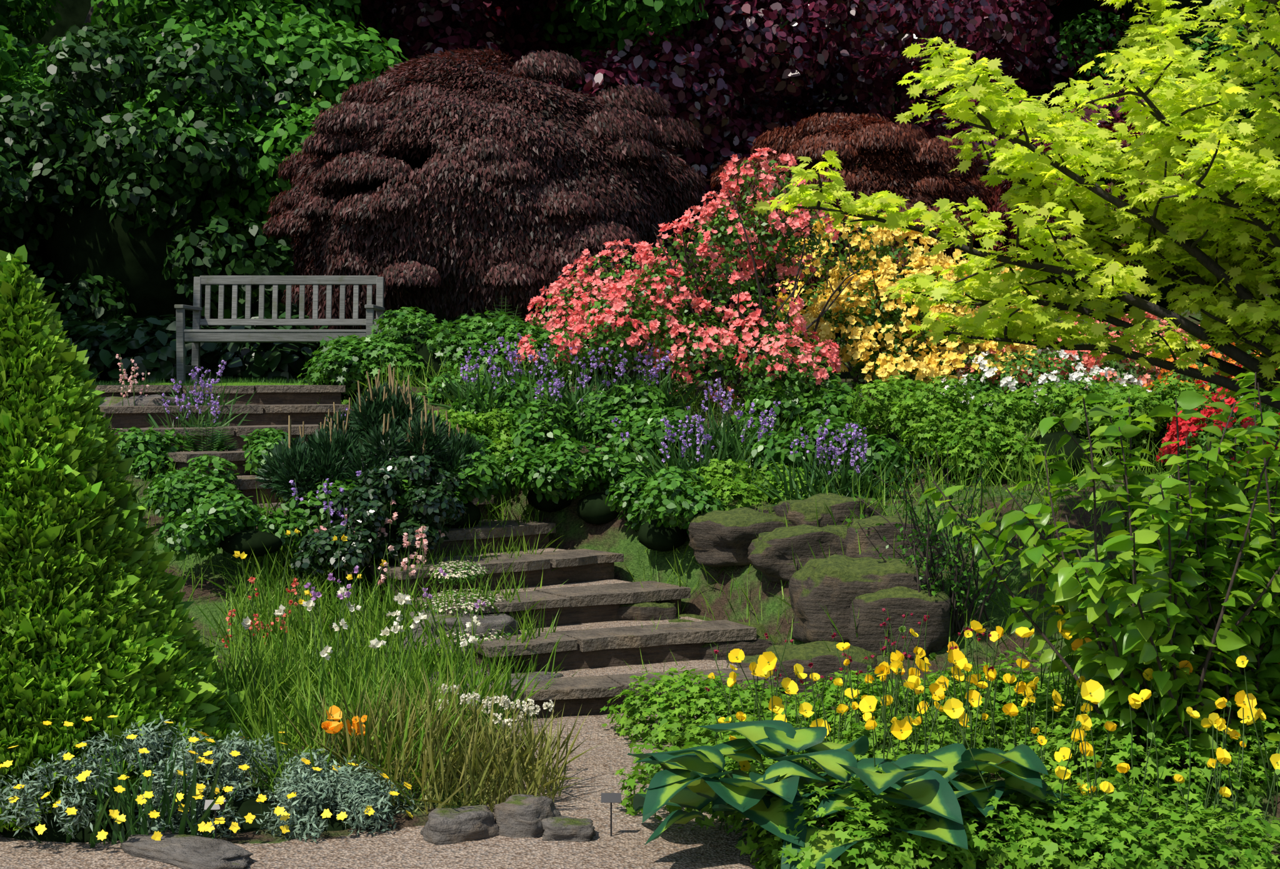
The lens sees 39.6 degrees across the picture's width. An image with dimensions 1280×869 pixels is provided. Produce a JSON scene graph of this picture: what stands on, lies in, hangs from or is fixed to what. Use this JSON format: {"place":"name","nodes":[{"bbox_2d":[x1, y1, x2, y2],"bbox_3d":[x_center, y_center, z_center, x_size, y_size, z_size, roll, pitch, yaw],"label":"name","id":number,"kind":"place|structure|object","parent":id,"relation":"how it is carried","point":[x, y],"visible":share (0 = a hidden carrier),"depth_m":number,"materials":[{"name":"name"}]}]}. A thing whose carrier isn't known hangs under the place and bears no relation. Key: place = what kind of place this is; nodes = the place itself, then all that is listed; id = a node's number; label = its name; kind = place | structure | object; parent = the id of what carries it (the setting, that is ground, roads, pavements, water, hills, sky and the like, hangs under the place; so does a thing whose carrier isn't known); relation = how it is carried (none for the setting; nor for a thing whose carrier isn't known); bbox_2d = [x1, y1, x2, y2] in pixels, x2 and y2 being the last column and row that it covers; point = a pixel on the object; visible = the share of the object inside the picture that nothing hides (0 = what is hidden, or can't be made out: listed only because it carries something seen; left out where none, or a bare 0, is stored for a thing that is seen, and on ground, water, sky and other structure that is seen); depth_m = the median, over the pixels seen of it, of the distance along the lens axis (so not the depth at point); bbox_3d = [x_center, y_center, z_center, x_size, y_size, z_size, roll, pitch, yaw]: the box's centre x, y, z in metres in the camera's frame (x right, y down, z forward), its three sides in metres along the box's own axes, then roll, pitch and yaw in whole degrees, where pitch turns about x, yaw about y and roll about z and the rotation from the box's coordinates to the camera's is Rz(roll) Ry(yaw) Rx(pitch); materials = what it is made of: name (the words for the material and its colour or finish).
{"place":"outdoors","nodes":[
{"label":"outdoors","id":0,"kind":"place"},
{"bbox_2d":[288,466,362,569],"bbox_3d":[-1.712,0.541,10.040,0.361,0.726,0.530,-2,3,-44],"label":"purple flower bed","id":1,"kind":"object","parent":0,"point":[341,489],"depth_m":9.98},
{"bbox_2d":[321,705,367,736],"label":"orange poppies","id":2,"kind":"object","parent":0,"point":[333,727],"visible":0.88,"depth_m":6.51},
{"bbox_2d":[111,386,738,677],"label":"stone steps","id":3,"kind":"structure","parent":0,"point":[700,664],"depth_m":9.32,"materials":[{"name":"stone"}]},
{"bbox_2d":[0,282,1279,868],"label":"terrain","id":4,"kind":"structure","parent":0,"point":[405,845],"depth_m":7.85,"materials":[{"name":"plant"}]},
{"bbox_2d":[0,740,241,847],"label":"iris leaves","id":5,"kind":"object","parent":4,"relation":"on","point":[126,803],"visible":0.77,"depth_m":6.08,"materials":[{"name":"plant"}]},
{"bbox_2d":[0,245,260,832],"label":"hedge","id":6,"kind":"object","parent":4,"relation":"on","point":[135,630],"depth_m":6.61,"materials":[{"name":"plant"}]},
{"bbox_2d":[98,394,191,416],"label":"rock","id":7,"kind":"object","parent":4,"relation":"on","point":[140,400],"visible":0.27,"depth_m":12.68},
{"bbox_2d":[115,353,149,406],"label":"pink flowers","id":8,"kind":"object","parent":7,"relation":"on","point":[130,377],"depth_m":12.65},
{"bbox_2d":[0,20,324,329],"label":"shrub","id":9,"kind":"object","parent":4,"relation":"on","point":[40,166],"depth_m":18.93,"materials":[{"name":"plant"}]},
{"bbox_2d":[120,830,253,868],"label":"rock","id":10,"kind":"object","parent":4,"relation":"on","point":[184,851],"visible":0.98,"depth_m":5.86,"materials":[{"name":"stone"}]},
{"bbox_2d":[141,394,249,428],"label":"bluebell plant","id":11,"kind":"object","parent":4,"relation":"on","point":[152,421],"visible":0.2,"depth_m":12.30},
{"bbox_2d":[161,377,221,427],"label":"purple flowers","id":12,"kind":"object","parent":11,"relation":"attached to","point":[178,386],"depth_m":12.28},
{"bbox_2d":[149,373,256,426],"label":"bluebell plant","id":13,"kind":"object","parent":4,"relation":"on","point":[220,402],"visible":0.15,"depth_m":12.78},
{"bbox_2d":[0,714,408,836],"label":"flower stalks","id":14,"kind":"object","parent":4,"relation":"on","point":[177,780],"visible":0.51,"depth_m":6.17,"materials":[{"name":"green"}]},
{"bbox_2d":[0,710,413,840],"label":"yellow flowers","id":15,"kind":"object","parent":14,"relation":"attached to","point":[102,834],"visible":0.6,"depth_m":6.06,"materials":[{"name":"yellow plant"}]},
{"bbox_2d":[0,712,419,842],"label":"cushion plant","id":16,"kind":"object","parent":4,"relation":"on","point":[341,791],"depth_m":6.22,"materials":[{"name":"plant"}]},
{"bbox_2d":[91,376,353,404],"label":"lawn","id":17,"kind":"structure","parent":4,"relation":"on","point":[223,380],"depth_m":14.68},
{"bbox_2d":[174,275,384,383],"bbox_3d":[-3.000,-0.882,14.913,1.635,0.928,0.671,0,2,0],"label":"bench","id":18,"kind":"object","parent":4,"relation":"on","point":[196,335],"visible":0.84,"depth_m":15.15,"materials":[{"name":"grey wood"}]},
{"bbox_2d":[59,310,594,384],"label":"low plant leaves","id":19,"kind":"object","parent":4,"relation":"on","point":[150,346],"visible":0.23,"depth_m":15.51,"materials":[{"name":"green plant"}]},
{"bbox_2d":[90,350,588,611],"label":"grass tufts","id":20,"kind":"object","parent":4,"relation":"on","point":[380,378],"visible":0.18,"depth_m":12.01,"materials":[{"name":"plant"}]},
{"bbox_2d":[0,0,726,329],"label":"green tree leaves","id":21,"kind":"object","parent":4,"relation":"on","point":[310,41],"visible":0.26,"depth_m":19.90,"materials":[{"name":"plant"}]},
{"bbox_2d":[187,403,567,657],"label":"slope grass","id":22,"kind":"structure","parent":4,"relation":"on","point":[240,599],"depth_m":9.60,"materials":[{"name":"plant"}]},
{"bbox_2d":[534,358,595,441],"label":"purple flowers","id":23,"kind":"object","parent":22,"relation":"on","point":[559,384],"depth_m":11.51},
{"bbox_2d":[288,453,468,594],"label":"glossy shrub","id":24,"kind":"object","parent":4,"relation":"on","point":[320,550],"depth_m":9.76,"materials":[{"name":"plant"}]},
{"bbox_2d":[303,565,486,708],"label":"red flowers","id":25,"kind":"object","parent":4,"relation":"on","point":[321,644],"depth_m":8.49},
{"bbox_2d":[201,558,589,805],"bbox_3d":[-1.254,1.172,7.928,2.038,0.949,3.476,0,2,0],"label":"grass bed","id":26,"kind":"object","parent":4,"relation":"on","point":[271,687],"visible":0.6,"depth_m":7.84,"materials":[{"name":"plant"}]},
{"bbox_2d":[221,574,303,666],"bbox_3d":[-1.919,0.955,9.009,0.371,0.465,0.491,0,2,0],"label":"salmon flower bed","id":27,"kind":"object","parent":26,"relation":"attached to","point":[251,579],"depth_m":9.02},
{"bbox_2d":[232,528,393,659],"bbox_3d":[-1.722,0.832,9.256,0.764,0.643,0.746,0,2,11],"label":"yellow flower bed","id":28,"kind":"object","parent":26,"relation":"attached to","point":[242,555],"depth_m":9.23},
{"bbox_2d":[241,586,481,721],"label":"white flowers","id":29,"kind":"object","parent":26,"relation":"on","point":[400,597],"depth_m":7.88,"materials":[{"name":"plant"}]},
{"bbox_2d":[114,363,727,561],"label":"slope plant","id":30,"kind":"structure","parent":4,"relation":"on","point":[209,513],"depth_m":10.46,"materials":[{"name":"plant"}]},
{"bbox_2d":[179,414,238,451],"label":"fern","id":31,"kind":"object","parent":30,"relation":"on","point":[220,446],"depth_m":11.55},
{"bbox_2d":[274,663,601,813],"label":"ornamental grass","id":32,"kind":"object","parent":4,"relation":"on","point":[497,761],"depth_m":6.57,"materials":[{"name":"plant"}]},
{"bbox_2d":[435,683,554,773],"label":"white flowers","id":33,"kind":"object","parent":32,"relation":"attached to","point":[525,708],"depth_m":7.03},
{"bbox_2d":[99,388,781,718],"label":"step risers","id":34,"kind":"object","parent":4,"relation":"on","point":[579,659],"visible":0.18,"depth_m":10.02,"materials":[{"name":"stone"}]},
{"bbox_2d":[186,357,226,405],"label":"purple flowers","id":35,"kind":"object","parent":34,"relation":"on","point":[212,381],"depth_m":12.71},
{"bbox_2d":[253,380,485,524],"bbox_3d":[-1.585,0.112,10.720,1.338,0.887,1.289,0,2,0],"label":"pine shrub","id":36,"kind":"object","parent":34,"relation":"on","point":[317,457],"depth_m":10.34,"materials":[{"name":"plant"}]},
{"bbox_2d":[288,363,466,454],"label":"pine candles","id":37,"kind":"object","parent":36,"relation":"on","point":[391,379],"visible":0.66,"depth_m":10.62,"materials":[{"name":"brown"}]},
{"bbox_2d":[313,496,449,627],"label":"pink flowers","id":38,"kind":"object","parent":34,"relation":"on","point":[405,544],"depth_m":9.56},
{"bbox_2d":[95,385,784,701],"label":"stone step treads","id":39,"kind":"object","parent":34,"relation":"on","point":[627,637],"depth_m":9.63,"materials":[{"name":"stone"}]},
{"bbox_2d":[296,305,589,401],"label":"geranium leaves","id":40,"kind":"object","parent":4,"relation":"on","point":[335,357],"visible":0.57,"depth_m":13.45,"materials":[{"name":"green plant"}]},
{"bbox_2d":[341,329,564,403],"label":"stems","id":41,"kind":"object","parent":4,"relation":"on","point":[421,349],"visible":0.06,"depth_m":13.51,"materials":[{"name":"green plant"}]},
{"bbox_2d":[420,805,499,844],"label":"rock","id":42,"kind":"object","parent":4,"relation":"on","point":[443,826],"visible":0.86,"depth_m":6.12,"materials":[{"name":"stone"}]},
{"bbox_2d":[403,608,521,662],"bbox_3d":[-0.900,1.037,9.124,0.595,0.272,0.610,0,2,0],"label":"rock","id":43,"kind":"object","parent":4,"relation":"on","point":[491,619],"visible":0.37,"depth_m":8.94,"materials":[{"name":"stone"}]},
{"bbox_2d":[420,560,514,648],"bbox_3d":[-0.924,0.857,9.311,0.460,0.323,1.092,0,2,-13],"label":"white flowers","id":44,"kind":"object","parent":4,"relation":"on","point":[447,576],"visible":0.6,"depth_m":9.30,"materials":[{"name":"beige plant"}]},
{"bbox_2d":[204,792,734,838],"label":"plant labels","id":45,"kind":"object","parent":4,"relation":"on","point":[610,797],"visible":0.5,"depth_m":6.16,"materials":[{"name":"black"}]},
{"bbox_2d":[419,353,546,426],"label":"bluebell plant","id":46,"kind":"object","parent":4,"relation":"on","point":[457,392],"visible":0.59,"depth_m":11.91,"materials":[{"name":"plant"}]},
{"bbox_2d":[460,340,516,408],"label":"purple flowers","id":47,"kind":"object","parent":4,"relation":"on","point":[482,353],"depth_m":12.00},
{"bbox_2d":[335,122,646,383],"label":"branches","id":48,"kind":"object","parent":4,"relation":"on","point":[415,162],"visible":0.03,"depth_m":16.31,"materials":[{"name":"brown plant"}]},
{"bbox_2d":[260,45,739,338],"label":"weeping maple leaves","id":49,"kind":"object","parent":48,"relation":"attached to","point":[365,137],"visible":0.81,"depth_m":15.83,"materials":[{"name":"brown plant"}]},
{"bbox_2d":[429,666,563,719],"bbox_3d":[-0.708,1.325,8.641,0.690,0.351,0.724,0,2,0],"label":"rock","id":50,"kind":"object","parent":4,"relation":"on","point":[542,675],"visible":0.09,"depth_m":8.55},
{"bbox_2d":[474,343,574,404],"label":"bluebell plant","id":51,"kind":"object","parent":4,"relation":"on","point":[535,377],"visible":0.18,"depth_m":12.20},
{"bbox_2d":[497,331,552,393],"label":"purple flowers","id":52,"kind":"object","parent":51,"relation":"attached to","point":[509,354],"depth_m":12.26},
{"bbox_2d":[494,793,561,838],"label":"rock","id":53,"kind":"object","parent":4,"relation":"on","point":[519,815],"visible":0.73,"depth_m":6.18,"materials":[{"name":"stone"}]},
{"bbox_2d":[498,366,621,444],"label":"bluebell plant","id":54,"kind":"object","parent":4,"relation":"on","point":[574,405],"visible":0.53,"depth_m":11.52,"materials":[{"name":"plant"}]},
{"bbox_2d":[541,815,595,841],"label":"rock","id":55,"kind":"object","parent":4,"relation":"on","point":[564,828],"visible":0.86,"depth_m":6.11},
{"bbox_2d":[6,0,1131,274],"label":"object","id":56,"kind":"object","parent":4,"relation":"on","point":[72,12],"visible":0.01,"depth_m":29.92,"materials":[{"name":"green plant"}]},
{"bbox_2d":[529,360,655,414],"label":"bluebell plant","id":57,"kind":"object","parent":4,"relation":"on","point":[599,382],"visible":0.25,"depth_m":11.97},
{"bbox_2d":[569,343,628,401],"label":"purple flowers","id":58,"kind":"object","parent":4,"relation":"on","point":[622,370],"depth_m":11.90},
{"bbox_2d":[615,601,676,620],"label":"rock","id":59,"kind":"object","parent":4,"relation":"on","point":[645,611],"visible":0.22,"depth_m":9.64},
{"bbox_2d":[633,337,673,406],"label":"bluebells","id":60,"kind":"object","parent":4,"relation":"on","point":[666,358],"depth_m":11.91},
{"bbox_2d":[596,360,711,421],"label":"bluebell plant","id":61,"kind":"object","parent":4,"relation":"on","point":[668,384],"visible":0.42,"depth_m":11.90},
{"bbox_2d":[624,418,751,495],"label":"bluebell plant","id":62,"kind":"object","parent":4,"relation":"on","point":[658,464],"visible":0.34,"depth_m":10.81,"materials":[{"name":"plant"}]},
{"bbox_2d":[513,147,867,408],"bbox_3d":[0.335,-0.996,12.533,2.450,2.044,2.163,0,2,0],"label":"azalea bush","id":63,"kind":"object","parent":4,"relation":"on","point":[601,336],"depth_m":12.33,"materials":[{"name":"plant"}]},
{"bbox_2d":[685,377,734,464],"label":"bluebells","id":64,"kind":"object","parent":4,"relation":"on","point":[725,408],"depth_m":11.26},
{"bbox_2d":[643,395,786,479],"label":"bluebell plant","id":65,"kind":"object","parent":4,"relation":"on","point":[720,428],"visible":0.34,"depth_m":11.19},
{"bbox_2d":[677,411,791,490],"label":"bluebell plant","id":66,"kind":"object","parent":4,"relation":"on","point":[725,450],"visible":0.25,"depth_m":10.96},
{"bbox_2d":[696,398,780,482],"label":"bluebells","id":67,"kind":"object","parent":4,"relation":"on","point":[765,423],"depth_m":11.02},
{"bbox_2d":[698,620,778,659],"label":"rock","id":68,"kind":"object","parent":4,"relation":"on","point":[760,644],"visible":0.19,"depth_m":9.22,"materials":[{"name":"stone"}]},
{"bbox_2d":[688,506,794,567],"bbox_3d":[0.637,0.580,10.030,0.762,0.342,0.565,-1,2,-20],"label":"rock","id":69,"kind":"object","parent":4,"relation":"on","point":[718,538],"visible":0.61,"depth_m":9.80,"materials":[{"name":"stone"}]},
{"bbox_2d":[295,0,1221,338],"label":"copper beech leaves","id":70,"kind":"object","parent":4,"relation":"on","point":[803,80],"visible":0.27,"depth_m":23.59,"materials":[{"name":"purple plant"}]},
{"bbox_2d":[746,523,850,582],"bbox_3d":[0.892,0.648,9.640,0.638,0.340,0.526,0,2,0],"label":"rock","id":71,"kind":"object","parent":4,"relation":"on","point":[770,555],"visible":0.69,"depth_m":9.41,"materials":[{"name":"stone"}]},
{"bbox_2d":[765,640,877,703],"bbox_3d":[0.912,1.198,8.758,0.608,0.365,0.465,1,2,19],"label":"rock","id":72,"kind":"object","parent":4,"relation":"on","point":[825,661],"visible":0.38,"depth_m":8.58,"materials":[{"name":"stone"}]},
{"bbox_2d":[448,365,1195,504],"bbox_3d":[1.058,0.058,11.563,4.797,1.020,2.292,0,2,0],"label":"shrub","id":73,"kind":"object","parent":4,"relation":"on","point":[830,397],"depth_m":11.32,"materials":[{"name":"plant"}]},
{"bbox_2d":[748,444,898,507],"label":"bluebell plant","id":74,"kind":"object","parent":4,"relation":"on","point":[811,490],"visible":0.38,"depth_m":10.38,"materials":[{"name":"plant"}]},
{"bbox_2d":[790,423,859,495],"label":"bluebells","id":75,"kind":"object","parent":74,"relation":"on","point":[836,452],"depth_m":10.41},
{"bbox_2d":[426,373,1222,511],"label":"shrub leaves","id":76,"kind":"object","parent":4,"relation":"on","point":[919,415],"visible":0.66,"depth_m":10.89,"materials":[{"name":"green plant"}]},
{"bbox_2d":[772,492,885,526],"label":"rock","id":77,"kind":"object","parent":4,"relation":"on","point":[802,512],"visible":0.35,"depth_m":9.84,"materials":[{"name":"stone"}]},
{"bbox_2d":[816,416,868,493],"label":"bluebells","id":78,"kind":"object","parent":4,"relation":"on","point":[862,454],"depth_m":10.59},
{"bbox_2d":[765,431,926,500],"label":"bluebell plant","id":79,"kind":"object","parent":4,"relation":"on","point":[870,473],"visible":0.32,"depth_m":10.51,"materials":[{"name":"plant"}]},
{"bbox_2d":[788,554,930,643],"bbox_3d":[1.138,0.862,9.020,0.743,0.506,0.605,0,2,0],"label":"rock","id":80,"kind":"object","parent":4,"relation":"on","point":[836,585],"visible":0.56,"depth_m":8.84,"materials":[{"name":"stone"}]},
{"bbox_2d":[763,162,969,344],"bbox_3d":[2.300,-1.869,18.444,2.157,1.932,2.184,0,2,0],"label":"bush","id":81,"kind":"object","parent":4,"relation":"on","point":[839,335],"visible":0.02,"depth_m":18.00,"materials":[{"name":"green plant"}]},
{"bbox_2d":[710,111,1003,293],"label":"weeping maple leaves","id":82,"kind":"object","parent":81,"relation":"on","point":[882,143],"visible":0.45,"depth_m":17.48,"materials":[{"name":"red plant"}]},
{"bbox_2d":[626,720,1108,868],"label":"hosta leaves","id":83,"kind":"object","parent":4,"relation":"on","point":[688,777],"visible":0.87,"depth_m":5.84,"materials":[{"name":"green plant"}]},
{"bbox_2d":[704,605,1073,773],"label":"stems","id":84,"kind":"object","parent":4,"relation":"on","point":[882,742],"depth_m":6.99,"materials":[{"name":"plant"}]},
{"bbox_2d":[736,212,1051,401],"bbox_3d":[1.971,-0.952,13.550,2.461,1.550,1.901,0,2,0],"label":"yellow azalea","id":85,"kind":"object","parent":4,"relation":"on","point":[930,365],"depth_m":13.18,"materials":[{"name":"plant"}]},
{"bbox_2d":[843,512,947,575],"bbox_3d":[1.354,0.625,9.432,0.569,0.415,0.506,0,2,0],"label":"rock","id":86,"kind":"object","parent":4,"relation":"on","point":[879,532],"visible":0.38,"depth_m":9.27,"materials":[{"name":"stone"}]},
{"bbox_2d":[847,586,952,660],"bbox_3d":[1.291,0.938,8.850,0.520,0.399,0.460,0,2,10],"label":"rock","id":87,"kind":"object","parent":4,"relation":"on","point":[869,630],"visible":0.7,"depth_m":8.65,"materials":[{"name":"stone"}]},
{"bbox_2d":[600,646,1279,868],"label":"poppy foliage","id":88,"kind":"object","parent":4,"relation":"on","point":[1042,848],"visible":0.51,"depth_m":6.08,"materials":[{"name":"green plant"}]},
{"bbox_2d":[622,367,1279,674],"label":"slope grass","id":89,"kind":"structure","parent":4,"relation":"on","point":[1040,480],"depth_m":10.01,"materials":[{"name":"plant"}]},
{"bbox_2d":[845,440,1092,632],"bbox_3d":[1.604,0.501,8.796,1.172,0.957,1.054,0,2,0],"label":"twiggy shrub","id":90,"kind":"object","parent":4,"relation":"on","point":[932,534],"depth_m":8.82,"materials":[{"name":"plant"}]},
{"bbox_2d":[712,611,1279,868],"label":"poppy stems","id":91,"kind":"object","parent":4,"relation":"on","point":[1269,787],"visible":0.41,"depth_m":6.34,"materials":[{"name":"plant"}]},
{"bbox_2d":[708,604,1279,796],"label":"yellow poppies","id":92,"kind":"object","parent":91,"relation":"attached to","point":[763,667],"visible":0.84,"depth_m":6.45,"materials":[{"name":"plant"}]},
{"bbox_2d":[750,0,1279,409],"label":"golden maple","id":93,"kind":"object","parent":4,"relation":"on","point":[1257,166],"depth_m":8.12,"materials":[{"name":"plant"}]},
{"bbox_2d":[935,345,1151,433],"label":"azalea","id":94,"kind":"object","parent":4,"relation":"on","point":[986,385],"depth_m":12.54,"materials":[{"name":"plant"}]},
{"bbox_2d":[944,305,1253,420],"bbox_3d":[3.514,-0.514,13.287,2.586,0.992,1.324,0,2,0],"label":"pink azalea","id":95,"kind":"object","parent":4,"relation":"on","point":[1090,362],"depth_m":12.90,"materials":[{"name":"plant"}]},
{"bbox_2d":[918,366,1279,788],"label":"bush","id":96,"kind":"object","parent":4,"relation":"on","point":[1192,641],"depth_m":6.42,"materials":[{"name":"plant"}]},
{"bbox_2d":[1023,160,1205,322],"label":"bush","id":97,"kind":"object","parent":4,"relation":"on","point":[1163,302],"visible":0.02,"depth_m":16.85,"materials":[{"name":"plant"}]},
{"bbox_2d":[976,117,1229,272],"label":"weeping maple leaves","id":98,"kind":"object","parent":97,"relation":"on","point":[1004,186],"visible":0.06,"depth_m":16.94,"materials":[{"name":"brown plant"}]},
{"bbox_2d":[1056,0,1279,168],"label":"tree","id":99,"kind":"object","parent":4,"relation":"on","point":[1081,29],"depth_m":25.31,"materials":[{"name":"plant"}]},
{"bbox_2d":[1141,341,1279,424],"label":"orange azalea","id":100,"kind":"object","parent":4,"relation":"on","point":[1183,377],"depth_m":12.33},
{"bbox_2d":[1155,364,1279,479],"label":"red azalea flowers","id":101,"kind":"object","parent":4,"relation":"on","point":[1170,435],"visible":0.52,"depth_m":10.26,"materials":[{"name":"plant"}]},
{"bbox_2d":[611,415,714,476],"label":"bluebells","id":102,"kind":"object","parent":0,"point":[669,434],"depth_m":10.73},
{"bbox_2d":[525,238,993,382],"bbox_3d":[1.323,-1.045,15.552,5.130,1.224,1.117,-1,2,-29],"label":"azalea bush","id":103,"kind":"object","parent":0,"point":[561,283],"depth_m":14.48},
{"bbox_2d":[714,625,1279,774],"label":"yellow poppies","id":104,"kind":"object","parent":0,"point":[933,655],"visible":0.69,"depth_m":6.48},
{"bbox_2d":[1168,387,1279,486],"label":"red azalea leaves","id":105,"kind":"object","parent":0,"point":[1201,437],"visible":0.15,"depth_m":10.30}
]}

